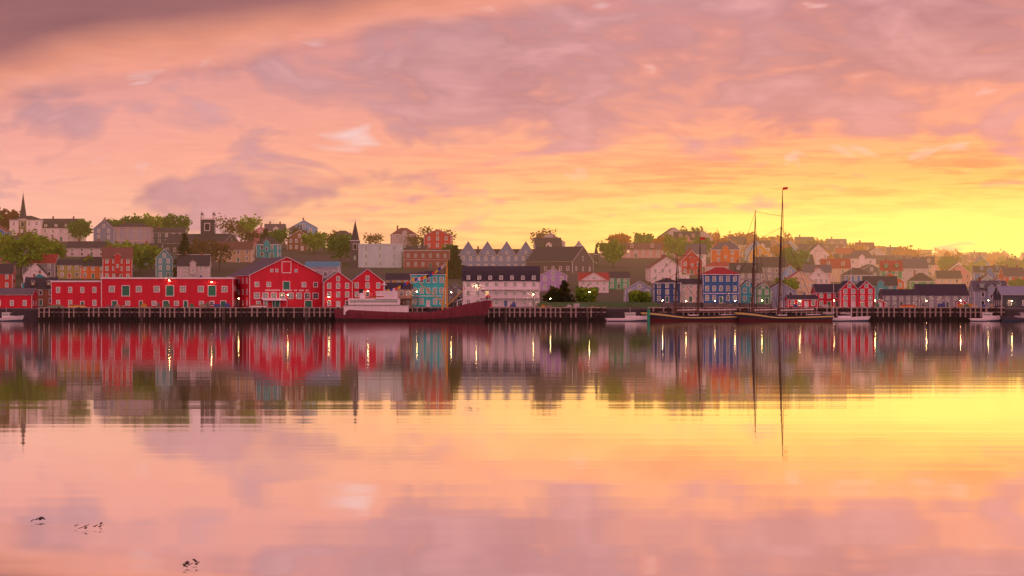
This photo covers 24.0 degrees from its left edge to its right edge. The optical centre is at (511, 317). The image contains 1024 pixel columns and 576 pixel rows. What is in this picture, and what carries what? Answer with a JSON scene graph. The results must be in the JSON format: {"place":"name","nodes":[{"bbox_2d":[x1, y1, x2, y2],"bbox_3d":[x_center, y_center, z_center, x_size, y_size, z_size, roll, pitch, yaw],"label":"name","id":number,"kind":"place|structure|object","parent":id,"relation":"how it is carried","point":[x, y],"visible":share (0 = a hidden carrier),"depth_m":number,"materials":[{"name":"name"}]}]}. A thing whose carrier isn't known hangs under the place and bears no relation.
{"place":"outdoors","nodes":[
{"label":"outdoors","id":0,"kind":"place"},
{"bbox_2d":[200,211,215,237],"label":"church tower","id":1,"kind":"structure","parent":0,"point":[208,227],"depth_m":1083.00,"materials":[{"name":"grey wood"}]},
{"bbox_2d":[0,321,1023,575],"bbox_3d":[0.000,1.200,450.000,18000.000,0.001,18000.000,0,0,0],"label":"harbour water","id":2,"kind":"structure","parent":0,"point":[512,449],"depth_m":22.13,"materials":[{"name":"pink liquid"}]},
{"bbox_2d":[333,261,491,321],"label":"ship","id":3,"kind":"object","parent":2,"relation":"in","point":[383,306],"visible":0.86,"depth_m":790.36,"materials":[{"name":"red metal"}]},
{"bbox_2d":[605,312,646,321],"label":"motorboat","id":4,"kind":"object","parent":2,"relation":"on","point":[630,317],"visible":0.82,"depth_m":789.61,"materials":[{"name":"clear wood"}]},
{"bbox_2d":[629,237,739,321],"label":"sailing ship","id":5,"kind":"object","parent":2,"relation":"on","point":[662,317],"visible":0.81,"depth_m":792.11},
{"bbox_2d":[723,187,833,321],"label":"sailing ship","id":6,"kind":"object","parent":2,"relation":"on","point":[746,316],"visible":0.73,"depth_m":789.04},
{"bbox_2d":[822,265,870,321],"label":"sailboat","id":7,"kind":"object","parent":2,"relation":"in","point":[852,319],"visible":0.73,"depth_m":795.00,"materials":[{"name":"white"}]},
{"bbox_2d":[0,242,1023,320],"bbox_3d":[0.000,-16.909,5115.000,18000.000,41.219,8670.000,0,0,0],"label":"terrain ground","id":8,"kind":"structure","parent":0,"point":[635,267],"depth_m":1015.21,"materials":[{"name":"green plant"}]},
{"bbox_2d":[0,264,15,287],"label":"house","id":9,"kind":"structure","parent":8,"relation":"on","point":[7,275],"depth_m":931.20,"materials":[{"name":"red wood"}]},
{"bbox_2d":[0,207,19,229],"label":"red tree","id":10,"kind":"object","parent":8,"relation":"on","point":[12,214],"visible":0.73,"depth_m":1162.67,"materials":[{"name":"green plant"}]},
{"bbox_2d":[0,288,37,307],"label":"waterfront building","id":11,"kind":"structure","parent":8,"relation":"on","point":[18,297],"depth_m":816.00,"materials":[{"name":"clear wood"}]},
{"bbox_2d":[9,213,43,235],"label":"house","id":12,"kind":"structure","parent":8,"relation":"on","point":[32,223],"depth_m":1156.00,"materials":[{"name":"clear"}]},
{"bbox_2d":[0,229,53,277],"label":"spring tree","id":13,"kind":"object","parent":8,"relation":"on","point":[11,249],"visible":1,"depth_m":967.47,"materials":[{"name":"green plant"}]},
{"bbox_2d":[22,254,59,277],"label":"house","id":14,"kind":"structure","parent":8,"relation":"on","point":[49,266],"depth_m":973.93,"materials":[{"name":"grey wood"}]},
{"bbox_2d":[24,274,58,305],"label":"house","id":15,"kind":"structure","parent":8,"relation":"on","point":[42,285],"depth_m":856.79,"materials":[{"name":"brown"}]},
{"bbox_2d":[37,238,67,258],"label":"spring tree","id":16,"kind":"object","parent":8,"relation":"on","point":[58,248],"visible":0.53,"depth_m":1004.12,"materials":[{"name":"green plant"}]},
{"bbox_2d":[42,216,85,241],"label":"house","id":17,"kind":"structure","parent":8,"relation":"on","point":[55,228],"depth_m":1159.00,"materials":[{"name":"clear wood"}]},
{"bbox_2d":[57,259,81,278],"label":"olive house","id":18,"kind":"structure","parent":8,"relation":"on","point":[68,268],"depth_m":973.00,"materials":[{"name":"yellow wood"}]},
{"bbox_2d":[50,280,100,306],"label":"red museum wing","id":19,"kind":"structure","parent":8,"relation":"on","point":[67,293],"depth_m":810.99,"materials":[{"name":"red wood"}]},
{"bbox_2d":[64,219,92,238],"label":"green tree","id":20,"kind":"object","parent":8,"relation":"on","point":[80,227],"visible":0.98,"depth_m":1153.50,"materials":[{"name":"green plant"}]},
{"bbox_2d":[66,239,108,256],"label":"dark roof house","id":21,"kind":"structure","parent":8,"relation":"on","point":[78,248],"depth_m":1058.14,"materials":[{"name":"white wood"}]},
{"bbox_2d":[79,254,102,278],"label":"orange house","id":22,"kind":"structure","parent":8,"relation":"on","point":[93,269],"depth_m":973.00,"materials":[{"name":"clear wood"}]},
{"bbox_2d":[93,217,114,243],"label":"house","id":23,"kind":"structure","parent":8,"relation":"on","point":[103,230],"depth_m":1110.00,"materials":[{"name":"grey wood"}]},
{"bbox_2d":[102,244,132,276],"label":"house","id":24,"kind":"structure","parent":8,"relation":"on","point":[117,261],"depth_m":970.24,"materials":[{"name":"red wood"}]},
{"bbox_2d":[104,239,144,267],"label":"spring tree","id":25,"kind":"object","parent":8,"relation":"on","point":[137,249],"visible":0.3,"depth_m":985.88,"materials":[{"name":"green plant"}]},
{"bbox_2d":[114,220,152,246],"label":"house","id":26,"kind":"structure","parent":8,"relation":"on","point":[137,233],"depth_m":1111.00,"materials":[{"name":"grey wood"}]},
{"bbox_2d":[142,213,168,227],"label":"spring tree","id":27,"kind":"object","parent":8,"relation":"on","point":[151,221],"visible":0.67,"depth_m":1153.12,"materials":[{"name":"green plant"}]},
{"bbox_2d":[155,249,175,276],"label":"house","id":28,"kind":"structure","parent":8,"relation":"on","point":[165,258],"depth_m":977.00,"materials":[{"name":"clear wood"}]},
{"bbox_2d":[100,277,236,306],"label":"warehouse","id":29,"kind":"structure","parent":8,"relation":"on","point":[162,291],"depth_m":809.00,"materials":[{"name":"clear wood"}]},
{"bbox_2d":[153,225,187,242],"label":"dark slate house","id":30,"kind":"structure","parent":8,"relation":"on","point":[161,235],"depth_m":1130.11,"materials":[{"name":"grey wood"}]},
{"bbox_2d":[161,213,192,231],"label":"green tree","id":31,"kind":"object","parent":8,"relation":"on","point":[171,221],"visible":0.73,"depth_m":1153.19,"materials":[{"name":"green plant"}]},
{"bbox_2d":[172,233,193,276],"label":"conifer tree","id":32,"kind":"object","parent":8,"relation":"on","point":[184,247],"visible":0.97,"depth_m":975.08,"materials":[{"name":"green plant"}]},
{"bbox_2d":[176,252,210,276],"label":"house","id":33,"kind":"structure","parent":8,"relation":"on","point":[193,265],"depth_m":970.37,"materials":[{"name":"white wood"}]},
{"bbox_2d":[162,233,237,253],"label":"st johns anglican nave","id":34,"kind":"structure","parent":8,"relation":"on","point":[170,242],"depth_m":1082.71,"materials":[{"name":"grey"}]},
{"bbox_2d":[188,235,224,258],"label":"tree","id":35,"kind":"object","parent":8,"relation":"on","point":[203,250],"visible":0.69,"depth_m":998.55,"materials":[{"name":"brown plant"}]},
{"bbox_2d":[206,241,235,270],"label":"tree","id":36,"kind":"object","parent":8,"relation":"on","point":[224,248],"visible":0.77,"depth_m":1008.86,"materials":[{"name":"brown plant"}]},
{"bbox_2d":[215,241,255,262],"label":"house","id":37,"kind":"structure","parent":8,"relation":"on","point":[245,251],"depth_m":1045.14,"materials":[{"name":"clear wood"}]},
{"bbox_2d":[235,214,262,232],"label":"spring tree","id":38,"kind":"object","parent":8,"relation":"on","point":[251,224],"visible":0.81,"depth_m":1170.88,"materials":[{"name":"green plant"}]},
{"bbox_2d":[255,236,281,257],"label":"house","id":39,"kind":"structure","parent":8,"relation":"on","point":[268,246],"depth_m":1069.15,"materials":[{"name":"teal wood"}]},
{"bbox_2d":[226,257,323,306],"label":"fisheries museum","id":40,"kind":"structure","parent":8,"relation":"on","point":[271,282],"depth_m":813.45,"materials":[{"name":"red wood"}]},
{"bbox_2d":[268,227,289,245],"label":"green tree","id":41,"kind":"object","parent":8,"relation":"on","point":[279,235],"visible":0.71,"depth_m":1113.87,"materials":[{"name":"green plant"}]},
{"bbox_2d":[287,230,311,250],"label":"house","id":42,"kind":"structure","parent":8,"relation":"on","point":[294,240],"depth_m":1117.07,"materials":[{"name":"brown wood"}]},
{"bbox_2d":[301,231,327,253],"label":"spring tree","id":43,"kind":"object","parent":8,"relation":"on","point":[316,239],"visible":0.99,"depth_m":1100.36,"materials":[{"name":"green plant"}]},
{"bbox_2d":[38,306,605,320],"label":"wharf","id":44,"kind":"structure","parent":8,"relation":"on","point":[305,313],"depth_m":799.90,"materials":[{"name":"brown wood"}]},
{"bbox_2d":[304,261,341,280],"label":"building","id":45,"kind":"structure","parent":8,"relation":"on","point":[326,269],"depth_m":842.32,"materials":[{"name":"clear metal"}]},
{"bbox_2d":[318,231,351,260],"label":"green tree","id":46,"kind":"object","parent":8,"relation":"on","point":[339,246],"visible":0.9,"depth_m":1053.86,"materials":[{"name":"green plant"}]},
{"bbox_2d":[322,271,352,306],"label":"red museum gable","id":47,"kind":"structure","parent":8,"relation":"on","point":[337,288],"depth_m":814.02,"materials":[{"name":"clear wood"}]},
{"bbox_2d":[350,221,359,266],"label":"church steeple","id":48,"kind":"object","parent":8,"relation":"on","point":[354,241],"depth_m":1043.00,"materials":[{"name":"grey wood"}]},
{"bbox_2d":[350,269,384,297],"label":"house","id":49,"kind":"structure","parent":8,"relation":"on","point":[368,280],"depth_m":818.05,"materials":[{"name":"clear wood"}]},
{"bbox_2d":[358,244,403,267],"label":"mint building","id":50,"kind":"structure","parent":8,"relation":"on","point":[380,255],"depth_m":1039.00,"materials":[{"name":"white"}]},
{"bbox_2d":[385,273,411,281],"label":"roof","id":51,"kind":"structure","parent":8,"relation":"on","point":[402,277],"depth_m":871.46,"materials":[{"name":"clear wood"}]},
{"bbox_2d":[385,282,418,306],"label":"building","id":52,"kind":"structure","parent":8,"relation":"on","point":[405,295],"depth_m":822.11,"materials":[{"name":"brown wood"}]},
{"bbox_2d":[390,225,416,245],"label":"house","id":53,"kind":"structure","parent":8,"relation":"on","point":[398,236],"depth_m":1159.97,"materials":[{"name":"white wood"}]},
{"bbox_2d":[403,250,449,267],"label":"building","id":54,"kind":"structure","parent":8,"relation":"on","point":[423,258],"depth_m":1035.00,"materials":[{"name":"red brick"}]},
{"bbox_2d":[410,271,445,306],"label":"building","id":55,"kind":"structure","parent":8,"relation":"on","point":[434,284],"depth_m":826.00,"materials":[{"name":"clear wood"}]},
{"bbox_2d":[424,229,453,249],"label":"house","id":56,"kind":"structure","parent":8,"relation":"on","point":[436,239],"depth_m":1117.37,"materials":[{"name":"red wood"}]},
{"bbox_2d":[444,245,465,278],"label":"conifer tree","id":57,"kind":"object","parent":8,"relation":"on","point":[455,261],"visible":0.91,"depth_m":984.56,"materials":[{"name":"green plant"}]},
{"bbox_2d":[448,283,462,306],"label":"grey shop","id":58,"kind":"structure","parent":8,"relation":"on","point":[455,289],"depth_m":842.00,"materials":[{"name":"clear wood"}]},
{"bbox_2d":[458,241,534,265],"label":"gabled building","id":59,"kind":"structure","parent":8,"relation":"on","point":[487,254],"depth_m":1019.96,"materials":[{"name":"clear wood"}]},
{"bbox_2d":[462,266,539,306],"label":"waterfront building","id":60,"kind":"structure","parent":8,"relation":"on","point":[503,286],"depth_m":830.00,"materials":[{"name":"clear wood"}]},
{"bbox_2d":[533,235,561,248],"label":"house","id":61,"kind":"structure","parent":8,"relation":"on","point":[551,242],"depth_m":1073.41,"materials":[{"name":"grey wood"}]},
{"bbox_2d":[539,268,567,290],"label":"lavender house","id":62,"kind":"structure","parent":8,"relation":"on","point":[553,277],"depth_m":932.00,"materials":[{"name":"purple wood"}]},
{"bbox_2d":[526,246,593,274],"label":"house","id":63,"kind":"structure","parent":8,"relation":"on","point":[571,260],"depth_m":1007.54,"materials":[{"name":"brown wood"}]},
{"bbox_2d":[554,280,575,301],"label":"conifer tree","id":64,"kind":"object","parent":8,"relation":"on","point":[564,295],"visible":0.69,"depth_m":840.60,"materials":[{"name":"green plant"}]},
{"bbox_2d":[575,284,599,301],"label":"bush","id":65,"kind":"object","parent":8,"relation":"on","point":[582,294],"visible":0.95,"depth_m":844.20,"materials":[{"name":"green plant"}]},
{"bbox_2d":[578,273,608,292],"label":"house","id":66,"kind":"structure","parent":8,"relation":"on","point":[599,280],"depth_m":926.00,"materials":[{"name":"clear wood"}]},
{"bbox_2d":[595,238,626,267],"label":"spring tree","id":67,"kind":"object","parent":8,"relation":"on","point":[613,250],"visible":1,"depth_m":1033.02,"materials":[{"name":"green plant"}]},
{"bbox_2d":[607,271,629,288],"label":"green shop house","id":68,"kind":"structure","parent":8,"relation":"on","point":[618,279],"depth_m":940.10,"materials":[{"name":"clear wood"}]},
{"bbox_2d":[601,243,662,258],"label":"house","id":69,"kind":"structure","parent":8,"relation":"on","point":[645,250],"depth_m":1099.00,"materials":[{"name":"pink wood"}]},
{"bbox_2d":[624,281,653,301],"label":"house","id":70,"kind":"structure","parent":8,"relation":"on","point":[639,285],"depth_m":844.00,"materials":[{"name":"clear wood"}]},
{"bbox_2d":[628,289,651,301],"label":"bush","id":71,"kind":"object","parent":8,"relation":"on","point":[635,295],"visible":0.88,"depth_m":838.11,"materials":[{"name":"green plant"}]},
{"bbox_2d":[651,278,680,306],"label":"house","id":72,"kind":"structure","parent":8,"relation":"on","point":[664,291],"depth_m":842.00,"materials":[{"name":"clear wood"}]},
{"bbox_2d":[645,254,689,282],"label":"house","id":73,"kind":"structure","parent":8,"relation":"on","point":[662,267],"depth_m":971.78,"materials":[{"name":"white wood"}]},
{"bbox_2d":[662,233,688,261],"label":"spring tree","id":74,"kind":"object","parent":8,"relation":"on","point":[670,243],"visible":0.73,"depth_m":1085.06,"materials":[{"name":"green plant"}]},
{"bbox_2d":[677,279,701,306],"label":"cream house","id":75,"kind":"structure","parent":8,"relation":"on","point":[687,294],"depth_m":846.00,"materials":[{"name":"beige wood"}]},
{"bbox_2d":[676,248,702,274],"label":"house","id":76,"kind":"structure","parent":8,"relation":"on","point":[689,259],"depth_m":1017.29,"materials":[{"name":"red wood"}]},
{"bbox_2d":[685,244,706,266],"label":"house","id":77,"kind":"structure","parent":8,"relation":"on","point":[695,248],"depth_m":1066.00,"materials":[{"name":"grey wood"}]},
{"bbox_2d":[700,267,738,306],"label":"waterfront building","id":78,"kind":"structure","parent":8,"relation":"on","point":[722,277],"depth_m":844.00,"materials":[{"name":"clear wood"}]},
{"bbox_2d":[710,240,740,262],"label":"house","id":79,"kind":"structure","parent":8,"relation":"on","point":[728,252],"depth_m":1063.18,"materials":[{"name":"orange wood"}]},
{"bbox_2d":[728,260,762,285],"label":"house","id":80,"kind":"structure","parent":8,"relation":"on","point":[745,273],"depth_m":975.43,"materials":[{"name":"white wood"}]},
{"bbox_2d":[739,280,756,306],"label":"house","id":81,"kind":"structure","parent":8,"relation":"on","point":[745,289],"depth_m":848.00,"materials":[{"name":"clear wood"}]},
{"bbox_2d":[755,282,771,306],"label":"green gable house","id":82,"kind":"structure","parent":8,"relation":"on","point":[763,289],"depth_m":848.00,"materials":[{"name":"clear wood"}]},
{"bbox_2d":[755,254,787,280],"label":"house","id":83,"kind":"structure","parent":8,"relation":"on","point":[770,265],"depth_m":1024.65,"materials":[{"name":"beige wood"}]},
{"bbox_2d":[769,283,796,306],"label":"house","id":84,"kind":"structure","parent":8,"relation":"on","point":[788,290],"depth_m":850.64,"materials":[{"name":"grey wood"}]},
{"bbox_2d":[785,268,816,294],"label":"house","id":85,"kind":"structure","parent":8,"relation":"on","point":[808,282],"depth_m":929.74,"materials":[{"name":"beige wood"}]},
{"bbox_2d":[784,295,818,306],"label":"shed","id":86,"kind":"structure","parent":8,"relation":"on","point":[805,301],"depth_m":812.11,"materials":[{"name":"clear wood"}]},
{"bbox_2d":[802,265,831,283],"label":"house","id":87,"kind":"structure","parent":8,"relation":"on","point":[808,270],"depth_m":1021.42,"materials":[{"name":"grey wood"}]},
{"bbox_2d":[808,265,829,283],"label":"house","id":88,"kind":"structure","parent":8,"relation":"on","point":[818,275],"depth_m":972.06,"materials":[{"name":"white wood"}]},
{"bbox_2d":[809,242,829,264],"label":"house","id":89,"kind":"structure","parent":8,"relation":"on","point":[818,251],"depth_m":1120.72,"materials":[{"name":"white wood"}]},
{"bbox_2d":[810,284,839,306],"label":"house","id":90,"kind":"structure","parent":8,"relation":"on","point":[821,292],"depth_m":816.14,"materials":[{"name":"red wood"}]},
{"bbox_2d":[647,306,1004,320],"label":"wharf","id":91,"kind":"structure","parent":8,"relation":"on","point":[920,313],"depth_m":799.90,"materials":[{"name":"brown wood"}]},
{"bbox_2d":[820,256,850,281],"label":"house","id":92,"kind":"structure","parent":8,"relation":"on","point":[840,267],"depth_m":1067.62,"materials":[{"name":"orange wood"}]},
{"bbox_2d":[838,280,858,306],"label":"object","id":93,"kind":"structure","parent":8,"relation":"on","point":[849,290],"depth_m":810.00,"materials":[{"name":"red wood"}]},
{"bbox_2d":[840,268,872,284],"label":"house","id":94,"kind":"structure","parent":8,"relation":"on","point":[857,274],"depth_m":1021.10,"materials":[{"name":"beige wood"}]},
{"bbox_2d":[845,248,875,268],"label":"house","id":95,"kind":"structure","parent":8,"relation":"on","point":[859,258],"depth_m":1115.79,"materials":[{"name":"white wood"}]},
{"bbox_2d":[855,280,875,306],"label":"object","id":96,"kind":"structure","parent":8,"relation":"on","point":[866,293],"depth_m":810.00,"materials":[{"name":"red wood"}]},
{"bbox_2d":[862,276,897,299],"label":"house","id":97,"kind":"structure","parent":8,"relation":"on","point":[877,283],"depth_m":930.12,"materials":[{"name":"wood"}]},
{"bbox_2d":[878,258,902,279],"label":"house","id":98,"kind":"structure","parent":8,"relation":"on","point":[894,267],"depth_m":1021.97,"materials":[{"name":"orange wood"}]},
{"bbox_2d":[878,289,920,306],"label":"warehouse","id":99,"kind":"structure","parent":8,"relation":"on","point":[894,297],"depth_m":818.14,"materials":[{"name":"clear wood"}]},
{"bbox_2d":[896,256,934,287],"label":"house","id":100,"kind":"structure","parent":8,"relation":"on","point":[910,266],"depth_m":1068.71,"materials":[{"name":"white wood"}]},
{"bbox_2d":[906,270,934,288],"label":"house","id":101,"kind":"structure","parent":8,"relation":"on","point":[920,278],"depth_m":1016.91,"materials":[{"name":"beige wood"}]},
{"bbox_2d":[913,284,969,306],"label":"warehouse","id":102,"kind":"structure","parent":8,"relation":"on","point":[935,295],"depth_m":822.54,"materials":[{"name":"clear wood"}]},
{"bbox_2d":[934,268,961,283],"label":"house","id":103,"kind":"structure","parent":8,"relation":"on","point":[948,277],"depth_m":1065.24,"materials":[{"name":"beige wood"}]},
{"bbox_2d":[936,255,961,270],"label":"green tree","id":104,"kind":"object","parent":8,"relation":"on","point":[945,263],"visible":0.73,"depth_m":1171.89,"materials":[{"name":"green plant"}]},
{"bbox_2d":[968,277,1006,306],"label":"house","id":105,"kind":"structure","parent":8,"relation":"on","point":[980,292],"depth_m":855.86,"materials":[{"name":"grey wood"}]},
{"bbox_2d":[971,266,1004,280],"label":"house","id":106,"kind":"structure","parent":8,"relation":"on","point":[990,271],"depth_m":1063.90,"materials":[{"name":"beige wood"}]},
{"bbox_2d":[992,286,1023,307],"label":"boat shed","id":107,"kind":"object","parent":8,"relation":"on","point":[1008,296],"visible":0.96,"depth_m":812.60,"materials":[{"name":"grey wood"}]},
{"bbox_2d":[998,265,1023,283],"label":"house","id":108,"kind":"structure","parent":8,"relation":"on","point":[1006,273],"depth_m":1024.00,"materials":[{"name":"orange wood"}]},
{"bbox_2d":[0,0,1023,257],"label":"sky","id":109,"kind":"structure","parent":0,"point":[895,123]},
{"bbox_2d":[538,302,660,307],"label":"waterfront lawn ground","id":110,"kind":"structure","parent":0,"point":[614,304],"depth_m":818.42,"materials":[{"name":"green plant"}]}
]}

